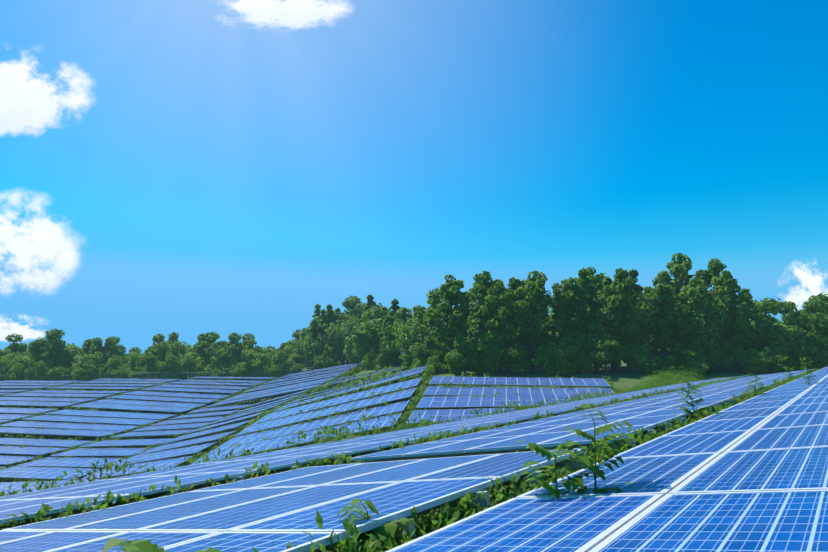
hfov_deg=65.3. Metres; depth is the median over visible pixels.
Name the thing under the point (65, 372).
tree
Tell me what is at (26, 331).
cloud
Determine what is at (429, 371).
field weeds
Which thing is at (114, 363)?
tree
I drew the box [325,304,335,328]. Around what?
tree
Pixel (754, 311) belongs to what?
tree
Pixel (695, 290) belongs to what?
tree
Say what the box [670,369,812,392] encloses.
solar table
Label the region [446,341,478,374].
tree
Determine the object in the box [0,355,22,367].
tree
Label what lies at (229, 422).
solar table
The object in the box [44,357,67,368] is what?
tree
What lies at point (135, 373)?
tree
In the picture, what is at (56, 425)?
solar table
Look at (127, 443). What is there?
solar panel
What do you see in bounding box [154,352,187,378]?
tree
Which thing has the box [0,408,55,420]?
solar table
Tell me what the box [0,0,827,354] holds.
sky
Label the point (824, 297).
tree
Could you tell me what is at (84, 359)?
tree
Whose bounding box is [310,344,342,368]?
tree
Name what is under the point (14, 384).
solar table
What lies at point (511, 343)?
tree
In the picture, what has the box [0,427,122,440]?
solar table
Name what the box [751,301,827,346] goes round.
tree
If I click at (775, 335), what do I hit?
tree
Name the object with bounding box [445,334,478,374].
tree
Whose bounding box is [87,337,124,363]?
tree
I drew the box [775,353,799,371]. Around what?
tree
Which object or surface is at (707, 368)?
slope weeds
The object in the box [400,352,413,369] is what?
tree
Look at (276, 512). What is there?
solar table
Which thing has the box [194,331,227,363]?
tree
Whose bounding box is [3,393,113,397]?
solar panel
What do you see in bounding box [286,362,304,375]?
tree
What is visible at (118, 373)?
tree
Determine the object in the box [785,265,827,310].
cloud
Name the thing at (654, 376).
slope weeds
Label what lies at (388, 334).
tree
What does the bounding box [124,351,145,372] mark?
tree
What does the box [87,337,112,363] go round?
tree
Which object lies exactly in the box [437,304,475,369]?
tree
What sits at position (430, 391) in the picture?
solar table
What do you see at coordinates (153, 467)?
weeds
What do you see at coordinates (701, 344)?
tree
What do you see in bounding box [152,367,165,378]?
tree
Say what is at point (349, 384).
solar table
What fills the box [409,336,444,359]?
tree
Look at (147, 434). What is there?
solar panel
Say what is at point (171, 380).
solar table
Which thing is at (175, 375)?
tree
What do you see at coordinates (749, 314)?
tree
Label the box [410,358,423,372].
tree
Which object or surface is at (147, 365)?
tree
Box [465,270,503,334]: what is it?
tree
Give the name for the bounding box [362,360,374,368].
tree
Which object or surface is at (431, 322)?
tree
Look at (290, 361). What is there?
tree
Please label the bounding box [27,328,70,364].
tree
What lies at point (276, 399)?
solar table
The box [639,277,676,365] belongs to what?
tree
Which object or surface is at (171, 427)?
solar panel
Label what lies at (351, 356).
tree
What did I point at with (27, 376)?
tree
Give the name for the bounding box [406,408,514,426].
solar table
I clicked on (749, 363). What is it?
tree
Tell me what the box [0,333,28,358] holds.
tree
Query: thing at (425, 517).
weeds
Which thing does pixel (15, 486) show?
solar table
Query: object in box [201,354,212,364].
tree
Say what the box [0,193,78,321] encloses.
cloud
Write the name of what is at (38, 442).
solar panel
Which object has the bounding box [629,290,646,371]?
tree
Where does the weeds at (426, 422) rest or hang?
on the ground
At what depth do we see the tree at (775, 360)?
69.89 m
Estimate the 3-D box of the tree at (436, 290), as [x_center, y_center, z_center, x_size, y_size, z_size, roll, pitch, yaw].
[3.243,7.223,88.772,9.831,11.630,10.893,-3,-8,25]
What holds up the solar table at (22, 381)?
on the ground
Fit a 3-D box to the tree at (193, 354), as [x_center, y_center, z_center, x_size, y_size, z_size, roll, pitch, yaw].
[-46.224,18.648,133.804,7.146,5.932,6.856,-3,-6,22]
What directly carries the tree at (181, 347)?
on the ground
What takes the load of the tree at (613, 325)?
on the ground
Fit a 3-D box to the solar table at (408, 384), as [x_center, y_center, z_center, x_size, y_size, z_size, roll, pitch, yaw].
[-7.205,12.643,62.378,15.849,5.633,3.894,-1,-7,8]
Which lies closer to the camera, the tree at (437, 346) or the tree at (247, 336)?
the tree at (437, 346)
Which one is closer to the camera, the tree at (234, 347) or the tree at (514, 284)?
the tree at (514, 284)
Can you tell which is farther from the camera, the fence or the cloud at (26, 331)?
the cloud at (26, 331)
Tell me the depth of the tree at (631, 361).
70.33 m
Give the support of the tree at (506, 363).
on the ground
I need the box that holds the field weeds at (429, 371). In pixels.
[0,364,622,481]
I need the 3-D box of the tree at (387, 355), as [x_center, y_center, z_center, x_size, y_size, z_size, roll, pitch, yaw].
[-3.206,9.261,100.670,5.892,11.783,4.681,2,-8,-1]
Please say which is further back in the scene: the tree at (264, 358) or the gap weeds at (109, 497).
the tree at (264, 358)
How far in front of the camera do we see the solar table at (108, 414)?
83.93 m
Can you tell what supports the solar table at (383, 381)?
on the ground
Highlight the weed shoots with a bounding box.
[101,357,818,551]
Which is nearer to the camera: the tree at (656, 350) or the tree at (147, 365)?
the tree at (656, 350)
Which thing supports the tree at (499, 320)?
on the ground
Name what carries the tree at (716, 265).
on the ground
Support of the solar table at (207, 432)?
on the ground
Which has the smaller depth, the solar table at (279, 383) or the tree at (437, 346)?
the tree at (437, 346)
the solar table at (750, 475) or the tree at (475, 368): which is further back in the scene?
the tree at (475, 368)
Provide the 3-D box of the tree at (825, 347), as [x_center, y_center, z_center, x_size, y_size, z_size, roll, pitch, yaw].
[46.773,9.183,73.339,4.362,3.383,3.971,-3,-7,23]
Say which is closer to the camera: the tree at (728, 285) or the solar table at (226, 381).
the tree at (728, 285)
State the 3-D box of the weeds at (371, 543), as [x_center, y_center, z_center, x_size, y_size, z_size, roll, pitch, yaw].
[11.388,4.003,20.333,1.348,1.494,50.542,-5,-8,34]
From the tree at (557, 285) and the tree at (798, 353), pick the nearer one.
the tree at (798, 353)
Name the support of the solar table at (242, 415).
on the ground
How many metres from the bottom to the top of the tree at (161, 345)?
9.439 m
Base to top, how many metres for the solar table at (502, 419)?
2.050 m
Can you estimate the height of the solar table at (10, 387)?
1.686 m
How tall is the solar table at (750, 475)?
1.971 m
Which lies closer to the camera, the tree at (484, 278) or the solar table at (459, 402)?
the solar table at (459, 402)
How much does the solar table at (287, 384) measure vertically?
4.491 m
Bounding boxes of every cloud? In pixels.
[0,58,90,134]
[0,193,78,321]
[0,314,48,341]
[226,0,349,28]
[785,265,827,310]
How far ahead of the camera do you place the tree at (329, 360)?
130.28 m
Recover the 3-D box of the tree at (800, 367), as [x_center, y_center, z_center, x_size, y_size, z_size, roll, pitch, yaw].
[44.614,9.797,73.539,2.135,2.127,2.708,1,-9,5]
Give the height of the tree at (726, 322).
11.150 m
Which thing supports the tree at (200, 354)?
on the ground
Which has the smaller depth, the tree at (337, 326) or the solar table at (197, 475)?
the solar table at (197, 475)
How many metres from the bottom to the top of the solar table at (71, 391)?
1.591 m
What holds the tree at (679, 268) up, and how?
on the ground
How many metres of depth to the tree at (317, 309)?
155.47 m
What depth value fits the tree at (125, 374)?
126.32 m
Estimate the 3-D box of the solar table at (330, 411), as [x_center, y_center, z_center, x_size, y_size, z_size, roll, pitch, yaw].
[-7.803,12.804,58.325,15.885,5.324,3.900,-1,-7,8]
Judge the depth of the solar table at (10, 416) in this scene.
82.08 m
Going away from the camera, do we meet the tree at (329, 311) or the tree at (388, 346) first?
the tree at (388, 346)
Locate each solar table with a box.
[0,380,80,385]
[0,383,69,388]
[0,386,51,389]
[0,390,29,396]
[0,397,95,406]
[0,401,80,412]
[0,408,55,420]
[0,414,34,421]
[0,421,141,437]
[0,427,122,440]
[0,428,474,529]
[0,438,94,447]
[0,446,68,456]
[0,448,586,551]
[0,455,37,465]
[0,466,98,481]
[0,479,102,495]
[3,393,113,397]
[17,457,125,467]
[24,415,159,426]
[27,390,128,399]
[45,409,174,424]
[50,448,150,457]
[51,386,143,389]
[61,384,158,390]
[70,403,193,413]
[77,381,170,383]
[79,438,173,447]
[81,456,191,479]
[91,399,206,413]
[93,378,180,383]
[107,395,217,405]
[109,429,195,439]
[112,442,216,466]
[124,391,230,401]
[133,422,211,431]
[135,430,236,455]
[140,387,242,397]
[150,416,226,425]
[153,384,250,394]
[159,420,250,444]
[170,382,259,385]
[170,410,238,419]
[181,379,266,386]
[186,411,267,439]
[188,404,253,416]
[191,376,277,380]
[192,413,401,464]
[204,384,320,407]
[204,404,279,435]
[215,400,409,449]
[217,380,328,404]
[219,398,293,419]
[231,377,334,401]
[233,394,300,413]
[235,388,415,435]
[242,373,342,396]
[248,388,312,407]
[252,370,348,388]
[254,377,421,423]
[261,367,354,385]
[269,365,358,381]
[272,369,424,411]
[279,363,361,378]
[284,366,427,404]
[285,363,357,375]
[298,365,428,398]
[316,367,406,387]
[326,367,401,388]
[334,367,400,387]
[340,386,691,440]
[349,382,777,474]
[385,385,827,551]
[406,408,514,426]
[416,393,614,409]
[423,386,613,396]
[429,376,609,387]
[615,375,747,394]
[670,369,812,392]
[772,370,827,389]
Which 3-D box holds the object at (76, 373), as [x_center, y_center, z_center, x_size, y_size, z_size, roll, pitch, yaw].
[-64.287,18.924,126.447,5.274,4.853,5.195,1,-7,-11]
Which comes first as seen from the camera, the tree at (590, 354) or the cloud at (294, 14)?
the tree at (590, 354)
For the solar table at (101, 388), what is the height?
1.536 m
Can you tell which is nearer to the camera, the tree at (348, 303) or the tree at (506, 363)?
the tree at (506, 363)
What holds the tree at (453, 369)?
on the ground
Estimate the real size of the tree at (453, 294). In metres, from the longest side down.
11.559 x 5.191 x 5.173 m
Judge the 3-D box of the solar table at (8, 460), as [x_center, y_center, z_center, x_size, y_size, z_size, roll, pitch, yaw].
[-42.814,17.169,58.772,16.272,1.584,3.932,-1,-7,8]
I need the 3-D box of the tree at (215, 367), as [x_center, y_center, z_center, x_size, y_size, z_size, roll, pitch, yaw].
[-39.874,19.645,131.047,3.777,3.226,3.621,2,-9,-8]
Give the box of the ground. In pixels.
[0,357,808,551]
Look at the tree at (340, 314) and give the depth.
144.07 m
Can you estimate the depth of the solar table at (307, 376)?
112.60 m
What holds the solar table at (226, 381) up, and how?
on the ground
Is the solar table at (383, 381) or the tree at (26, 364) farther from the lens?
the tree at (26, 364)
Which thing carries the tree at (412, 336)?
on the ground
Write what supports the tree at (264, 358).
on the ground
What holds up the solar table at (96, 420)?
on the ground
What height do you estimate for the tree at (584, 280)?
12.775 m
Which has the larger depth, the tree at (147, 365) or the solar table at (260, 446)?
the tree at (147, 365)
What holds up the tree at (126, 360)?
on the ground
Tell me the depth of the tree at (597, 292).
77.00 m
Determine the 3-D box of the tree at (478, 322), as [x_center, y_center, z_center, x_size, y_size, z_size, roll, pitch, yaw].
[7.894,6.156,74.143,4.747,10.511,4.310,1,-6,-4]
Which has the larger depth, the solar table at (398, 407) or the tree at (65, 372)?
the tree at (65, 372)
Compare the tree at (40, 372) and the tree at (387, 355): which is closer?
the tree at (387, 355)
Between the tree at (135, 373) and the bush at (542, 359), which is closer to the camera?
the bush at (542, 359)
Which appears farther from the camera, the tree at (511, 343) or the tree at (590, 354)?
the tree at (511, 343)
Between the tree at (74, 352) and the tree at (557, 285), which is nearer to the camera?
the tree at (557, 285)
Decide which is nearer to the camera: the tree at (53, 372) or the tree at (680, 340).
the tree at (680, 340)
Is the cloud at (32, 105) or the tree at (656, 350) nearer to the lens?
the tree at (656, 350)
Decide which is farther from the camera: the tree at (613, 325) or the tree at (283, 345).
the tree at (283, 345)
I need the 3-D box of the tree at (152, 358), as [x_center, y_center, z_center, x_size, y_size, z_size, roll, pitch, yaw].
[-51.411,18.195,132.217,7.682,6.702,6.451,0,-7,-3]
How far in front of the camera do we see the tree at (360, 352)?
118.40 m
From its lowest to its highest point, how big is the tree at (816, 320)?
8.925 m
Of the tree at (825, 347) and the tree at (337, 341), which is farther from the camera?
the tree at (337, 341)
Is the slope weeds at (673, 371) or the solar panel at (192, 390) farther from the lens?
the solar panel at (192, 390)
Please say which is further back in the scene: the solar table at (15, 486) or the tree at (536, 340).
the tree at (536, 340)
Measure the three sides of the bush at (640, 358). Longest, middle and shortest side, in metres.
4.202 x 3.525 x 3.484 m
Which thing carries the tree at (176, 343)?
on the ground
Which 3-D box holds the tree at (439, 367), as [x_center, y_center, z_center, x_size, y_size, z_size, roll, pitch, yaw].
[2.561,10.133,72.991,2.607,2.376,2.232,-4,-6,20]
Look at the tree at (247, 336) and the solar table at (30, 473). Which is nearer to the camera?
the solar table at (30, 473)
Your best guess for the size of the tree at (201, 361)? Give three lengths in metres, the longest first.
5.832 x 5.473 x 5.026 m
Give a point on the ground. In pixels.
(624, 376)
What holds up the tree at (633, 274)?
on the ground
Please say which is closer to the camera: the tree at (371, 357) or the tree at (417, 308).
the tree at (417, 308)
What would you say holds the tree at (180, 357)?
on the ground
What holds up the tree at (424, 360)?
on the ground
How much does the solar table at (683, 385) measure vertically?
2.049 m
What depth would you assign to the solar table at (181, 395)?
101.37 m
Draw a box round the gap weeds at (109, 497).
[1,376,741,528]
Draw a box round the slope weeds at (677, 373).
[646,360,702,388]
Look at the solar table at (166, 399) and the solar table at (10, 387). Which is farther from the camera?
the solar table at (10, 387)
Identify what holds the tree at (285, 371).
on the ground
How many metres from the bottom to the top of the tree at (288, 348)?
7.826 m
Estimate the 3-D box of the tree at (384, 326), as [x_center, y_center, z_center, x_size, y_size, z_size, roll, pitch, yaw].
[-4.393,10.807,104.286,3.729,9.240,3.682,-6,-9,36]
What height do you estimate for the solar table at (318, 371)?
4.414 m
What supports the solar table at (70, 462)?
on the ground
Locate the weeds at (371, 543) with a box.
[252,368,818,551]
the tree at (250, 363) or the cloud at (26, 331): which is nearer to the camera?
the tree at (250, 363)
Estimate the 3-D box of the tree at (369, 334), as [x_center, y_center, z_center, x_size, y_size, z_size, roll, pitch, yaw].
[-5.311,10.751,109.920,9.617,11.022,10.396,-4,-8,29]
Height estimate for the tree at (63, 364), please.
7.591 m
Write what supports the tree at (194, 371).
on the ground
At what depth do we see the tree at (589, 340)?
70.23 m
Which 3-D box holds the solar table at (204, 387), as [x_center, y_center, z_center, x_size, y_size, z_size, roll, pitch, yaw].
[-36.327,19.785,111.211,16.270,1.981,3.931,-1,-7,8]
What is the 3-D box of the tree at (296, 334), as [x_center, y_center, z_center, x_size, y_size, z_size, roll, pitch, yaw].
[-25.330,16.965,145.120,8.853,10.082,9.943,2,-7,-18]
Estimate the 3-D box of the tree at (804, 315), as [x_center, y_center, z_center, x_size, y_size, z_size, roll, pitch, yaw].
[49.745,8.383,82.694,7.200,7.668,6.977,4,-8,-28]
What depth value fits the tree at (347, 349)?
125.43 m
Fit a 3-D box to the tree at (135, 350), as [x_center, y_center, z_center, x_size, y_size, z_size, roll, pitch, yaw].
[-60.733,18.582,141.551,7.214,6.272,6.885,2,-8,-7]
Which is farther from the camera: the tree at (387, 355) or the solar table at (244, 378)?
the solar table at (244, 378)
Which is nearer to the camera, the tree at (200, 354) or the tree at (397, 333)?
the tree at (397, 333)
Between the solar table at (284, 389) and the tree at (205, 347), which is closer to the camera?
the solar table at (284, 389)
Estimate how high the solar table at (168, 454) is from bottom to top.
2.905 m
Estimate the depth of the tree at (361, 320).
135.39 m
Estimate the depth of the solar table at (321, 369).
126.15 m
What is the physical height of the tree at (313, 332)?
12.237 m
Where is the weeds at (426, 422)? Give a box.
[0,375,706,526]
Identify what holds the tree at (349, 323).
on the ground
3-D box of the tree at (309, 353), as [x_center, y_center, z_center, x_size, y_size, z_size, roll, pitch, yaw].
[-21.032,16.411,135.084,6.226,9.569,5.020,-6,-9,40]
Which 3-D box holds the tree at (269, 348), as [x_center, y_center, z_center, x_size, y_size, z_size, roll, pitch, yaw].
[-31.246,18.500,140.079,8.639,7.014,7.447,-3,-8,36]
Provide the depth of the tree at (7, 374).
124.14 m
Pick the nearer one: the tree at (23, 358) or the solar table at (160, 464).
the solar table at (160, 464)
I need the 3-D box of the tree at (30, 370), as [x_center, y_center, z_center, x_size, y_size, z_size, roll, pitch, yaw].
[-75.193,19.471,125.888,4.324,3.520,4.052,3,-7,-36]
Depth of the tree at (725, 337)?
77.15 m
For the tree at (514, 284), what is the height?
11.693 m
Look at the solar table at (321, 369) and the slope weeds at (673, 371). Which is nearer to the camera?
the slope weeds at (673, 371)
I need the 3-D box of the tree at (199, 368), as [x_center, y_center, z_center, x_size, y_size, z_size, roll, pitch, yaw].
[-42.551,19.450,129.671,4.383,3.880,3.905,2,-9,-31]
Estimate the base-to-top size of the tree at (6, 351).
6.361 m
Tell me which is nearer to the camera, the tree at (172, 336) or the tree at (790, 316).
the tree at (790, 316)
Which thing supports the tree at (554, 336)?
on the ground
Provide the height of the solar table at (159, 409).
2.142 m
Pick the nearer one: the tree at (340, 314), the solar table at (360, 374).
the solar table at (360, 374)
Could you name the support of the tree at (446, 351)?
on the ground
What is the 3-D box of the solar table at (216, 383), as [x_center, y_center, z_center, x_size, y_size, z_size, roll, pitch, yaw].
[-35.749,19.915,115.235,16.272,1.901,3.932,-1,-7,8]
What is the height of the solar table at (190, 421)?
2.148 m
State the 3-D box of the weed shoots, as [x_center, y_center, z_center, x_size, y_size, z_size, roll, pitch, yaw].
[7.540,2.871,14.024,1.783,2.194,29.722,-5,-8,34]
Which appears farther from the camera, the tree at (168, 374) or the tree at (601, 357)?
the tree at (168, 374)
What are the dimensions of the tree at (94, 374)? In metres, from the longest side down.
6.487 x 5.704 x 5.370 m
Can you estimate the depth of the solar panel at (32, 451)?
62.01 m
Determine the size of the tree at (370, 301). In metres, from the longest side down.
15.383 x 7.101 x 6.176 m
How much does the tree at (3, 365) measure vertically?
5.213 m
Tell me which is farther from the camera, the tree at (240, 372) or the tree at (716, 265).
the tree at (240, 372)
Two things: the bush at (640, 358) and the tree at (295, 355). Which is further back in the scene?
the tree at (295, 355)
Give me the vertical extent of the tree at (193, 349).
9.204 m
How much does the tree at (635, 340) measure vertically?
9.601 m
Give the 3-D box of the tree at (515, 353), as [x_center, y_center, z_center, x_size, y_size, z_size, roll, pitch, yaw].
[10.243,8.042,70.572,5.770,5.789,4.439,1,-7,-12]
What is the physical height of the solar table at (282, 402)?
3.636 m
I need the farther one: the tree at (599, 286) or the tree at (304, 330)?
the tree at (304, 330)
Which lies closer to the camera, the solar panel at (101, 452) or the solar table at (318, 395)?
the solar panel at (101, 452)
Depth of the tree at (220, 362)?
131.79 m
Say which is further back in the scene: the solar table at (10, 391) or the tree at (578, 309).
the solar table at (10, 391)
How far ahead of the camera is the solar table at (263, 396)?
90.73 m
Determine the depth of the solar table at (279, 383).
108.65 m
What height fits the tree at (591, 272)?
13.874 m
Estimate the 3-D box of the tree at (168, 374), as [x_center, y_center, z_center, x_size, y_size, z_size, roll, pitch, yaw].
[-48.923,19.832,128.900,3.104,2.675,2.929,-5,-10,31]
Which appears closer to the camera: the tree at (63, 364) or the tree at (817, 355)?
the tree at (817, 355)
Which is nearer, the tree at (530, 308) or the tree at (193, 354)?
the tree at (530, 308)
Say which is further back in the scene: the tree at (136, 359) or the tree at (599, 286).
the tree at (136, 359)
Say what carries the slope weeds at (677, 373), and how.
on the ground
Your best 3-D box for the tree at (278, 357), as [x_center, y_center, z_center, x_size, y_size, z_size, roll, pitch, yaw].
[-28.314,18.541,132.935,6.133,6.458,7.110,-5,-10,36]
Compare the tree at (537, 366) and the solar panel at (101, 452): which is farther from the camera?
the tree at (537, 366)
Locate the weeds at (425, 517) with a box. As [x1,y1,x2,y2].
[384,450,570,547]
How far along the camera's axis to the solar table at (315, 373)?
117.31 m
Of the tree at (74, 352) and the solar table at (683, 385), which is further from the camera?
the tree at (74, 352)
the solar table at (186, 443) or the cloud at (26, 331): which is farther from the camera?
the cloud at (26, 331)
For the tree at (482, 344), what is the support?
on the ground
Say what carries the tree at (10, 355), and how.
on the ground
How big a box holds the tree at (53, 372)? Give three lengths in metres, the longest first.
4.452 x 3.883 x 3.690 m
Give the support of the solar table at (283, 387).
on the ground
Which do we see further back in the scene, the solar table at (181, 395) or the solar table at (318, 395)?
the solar table at (181, 395)
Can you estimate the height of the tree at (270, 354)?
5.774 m
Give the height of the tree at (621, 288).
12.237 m
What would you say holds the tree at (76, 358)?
on the ground
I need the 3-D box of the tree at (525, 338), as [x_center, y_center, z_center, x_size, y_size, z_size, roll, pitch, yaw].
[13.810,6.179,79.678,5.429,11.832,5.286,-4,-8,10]
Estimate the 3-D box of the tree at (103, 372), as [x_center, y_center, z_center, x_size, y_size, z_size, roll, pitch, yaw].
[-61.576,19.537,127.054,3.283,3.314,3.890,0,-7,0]
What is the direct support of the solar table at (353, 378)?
on the ground
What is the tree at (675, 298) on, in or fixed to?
on the ground
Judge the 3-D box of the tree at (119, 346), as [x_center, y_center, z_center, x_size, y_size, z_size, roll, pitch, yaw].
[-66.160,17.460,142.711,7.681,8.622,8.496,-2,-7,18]
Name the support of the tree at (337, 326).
on the ground
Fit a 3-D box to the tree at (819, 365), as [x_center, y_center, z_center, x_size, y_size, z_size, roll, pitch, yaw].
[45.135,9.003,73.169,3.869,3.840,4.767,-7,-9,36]
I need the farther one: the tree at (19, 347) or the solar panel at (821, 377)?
the tree at (19, 347)
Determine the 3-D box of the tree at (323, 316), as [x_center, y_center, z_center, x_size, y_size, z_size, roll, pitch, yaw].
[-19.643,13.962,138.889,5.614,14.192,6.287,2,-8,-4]
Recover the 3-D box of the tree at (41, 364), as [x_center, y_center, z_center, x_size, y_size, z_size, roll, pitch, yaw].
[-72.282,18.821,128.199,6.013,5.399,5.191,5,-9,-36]
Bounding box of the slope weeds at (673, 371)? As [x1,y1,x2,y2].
[647,361,693,388]
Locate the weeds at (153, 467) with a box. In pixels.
[0,378,689,526]
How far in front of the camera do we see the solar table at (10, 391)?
104.77 m
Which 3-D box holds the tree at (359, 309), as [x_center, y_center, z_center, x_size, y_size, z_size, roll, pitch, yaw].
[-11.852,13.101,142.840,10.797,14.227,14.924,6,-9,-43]
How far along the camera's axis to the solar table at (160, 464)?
51.57 m
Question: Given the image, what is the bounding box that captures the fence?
[0,362,341,380]
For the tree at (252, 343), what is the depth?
140.27 m
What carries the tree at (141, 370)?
on the ground
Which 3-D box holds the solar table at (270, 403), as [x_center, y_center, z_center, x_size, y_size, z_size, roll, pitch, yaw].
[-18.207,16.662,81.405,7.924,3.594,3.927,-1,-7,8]
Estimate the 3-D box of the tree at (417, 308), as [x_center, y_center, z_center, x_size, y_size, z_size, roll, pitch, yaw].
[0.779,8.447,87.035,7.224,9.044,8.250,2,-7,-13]
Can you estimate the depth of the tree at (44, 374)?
125.13 m
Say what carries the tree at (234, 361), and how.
on the ground
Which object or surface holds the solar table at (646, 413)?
on the ground
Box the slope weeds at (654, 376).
[626,362,680,390]
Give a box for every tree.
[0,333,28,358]
[0,348,29,358]
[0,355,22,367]
[0,358,14,377]
[2,353,16,360]
[3,371,22,380]
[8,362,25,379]
[12,352,40,369]
[16,368,31,379]
[20,358,34,371]
[21,367,36,379]
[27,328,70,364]
[34,357,59,376]
[34,366,49,380]
[36,368,51,380]
[43,367,61,380]
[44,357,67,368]
[53,344,75,369]
[55,368,72,379]
[64,339,96,363]
[67,355,83,380]
[71,356,99,382]
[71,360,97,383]
[78,352,115,376]
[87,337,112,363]
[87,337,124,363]
[91,367,107,380]
[104,355,124,369]
[106,364,127,380]
[108,335,126,355]
[112,371,123,380]
[115,366,131,378]
[122,357,132,370]
[124,346,141,356]
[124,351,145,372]
[130,366,146,378]
[132,370,145,378]
[136,362,154,378]
[142,333,178,358]
[143,350,171,371]
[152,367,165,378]
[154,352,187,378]
[156,332,178,344]
[162,369,171,378]
[164,350,185,362]
[170,370,181,381]
[171,342,187,355]
[172,354,195,379]
[173,340,188,353]
[182,352,197,378]
[183,333,209,355]
[186,368,197,378]
[193,363,212,379]
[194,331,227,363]
[195,357,211,368]
[196,353,210,364]
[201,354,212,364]
[204,356,227,378]
[209,365,225,379]
[209,369,223,379]
[215,332,251,361]
[222,355,239,379]
[226,349,263,379]
[230,366,249,379]
[239,338,264,362]
[241,333,254,346]
[254,354,277,376]
[262,345,280,359]
[262,351,289,380]
[265,351,274,360]
[275,342,286,350]
[275,362,287,377]
[280,329,304,351]
[282,357,303,375]
[284,339,303,357]
[285,340,312,369]
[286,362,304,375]
[299,314,335,352]
[299,332,328,370]
[303,319,322,369]
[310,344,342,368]
[312,304,320,316]
[314,352,333,365]
[315,309,330,348]
[323,321,348,364]
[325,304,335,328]
[325,312,345,362]
[328,295,360,327]
[329,318,347,365]
[340,309,362,342]
[343,301,381,336]
[343,310,372,356]
[345,307,385,352]
[347,351,364,363]
[352,311,388,358]
[353,303,365,318]
[362,295,374,319]
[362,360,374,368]
[366,347,379,361]
[373,299,403,367]
[375,358,390,370]
[376,315,399,362]
[381,307,416,349]
[385,318,405,369]
[391,305,426,352]
[392,311,439,369]
[393,307,429,338]
[396,287,444,353]
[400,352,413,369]
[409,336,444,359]
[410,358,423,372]
[421,353,432,365]
[424,319,434,343]
[426,274,470,373]
[426,355,447,373]
[428,339,449,372]
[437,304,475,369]
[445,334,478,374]
[445,336,457,355]
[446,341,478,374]
[446,364,467,373]
[462,291,472,369]
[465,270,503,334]
[467,284,491,372]
[469,357,489,373]
[471,330,495,373]
[478,282,517,373]
[486,323,528,374]
[497,277,528,340]
[500,348,516,373]
[504,316,518,347]
[511,270,553,373]
[515,278,544,367]
[517,336,545,365]
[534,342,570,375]
[536,296,549,367]
[542,287,572,346]
[548,280,564,333]
[551,291,580,345]
[552,277,593,372]
[570,320,620,372]
[576,266,605,368]
[577,267,600,371]
[583,275,610,320]
[586,336,615,373]
[593,286,620,370]
[593,333,627,373]
[596,268,637,372]
[596,299,627,373]
[619,293,660,372]
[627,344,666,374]
[627,355,655,373]
[628,269,655,354]
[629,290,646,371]
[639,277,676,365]
[645,295,678,358]
[656,253,696,302]
[670,282,732,339]
[671,335,689,358]
[672,295,677,306]
[675,278,712,349]
[675,291,729,373]
[694,333,729,370]
[695,258,739,370]
[711,270,754,372]
[728,297,810,371]
[735,299,775,350]
[741,349,770,372]
[751,301,779,324]
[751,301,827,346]
[751,346,788,373]
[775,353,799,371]
[781,340,811,370]
[786,313,808,331]
[795,292,827,328]
[798,342,827,369]
[798,361,812,369]
[801,297,827,336]
[804,333,827,369]
[818,345,827,367]
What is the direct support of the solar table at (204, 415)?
on the ground
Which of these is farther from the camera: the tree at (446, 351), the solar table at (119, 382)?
the solar table at (119, 382)
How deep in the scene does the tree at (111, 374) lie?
127.28 m
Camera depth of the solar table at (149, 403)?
93.49 m
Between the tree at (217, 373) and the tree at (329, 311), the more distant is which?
the tree at (329, 311)
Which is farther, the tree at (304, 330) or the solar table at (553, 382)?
the tree at (304, 330)
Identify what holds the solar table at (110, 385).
on the ground
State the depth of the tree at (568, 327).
76.11 m
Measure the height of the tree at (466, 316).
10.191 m
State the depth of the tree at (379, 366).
101.59 m
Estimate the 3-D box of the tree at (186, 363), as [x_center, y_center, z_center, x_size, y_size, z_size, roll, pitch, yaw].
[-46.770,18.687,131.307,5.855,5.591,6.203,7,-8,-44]
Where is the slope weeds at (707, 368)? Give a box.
[653,361,716,387]

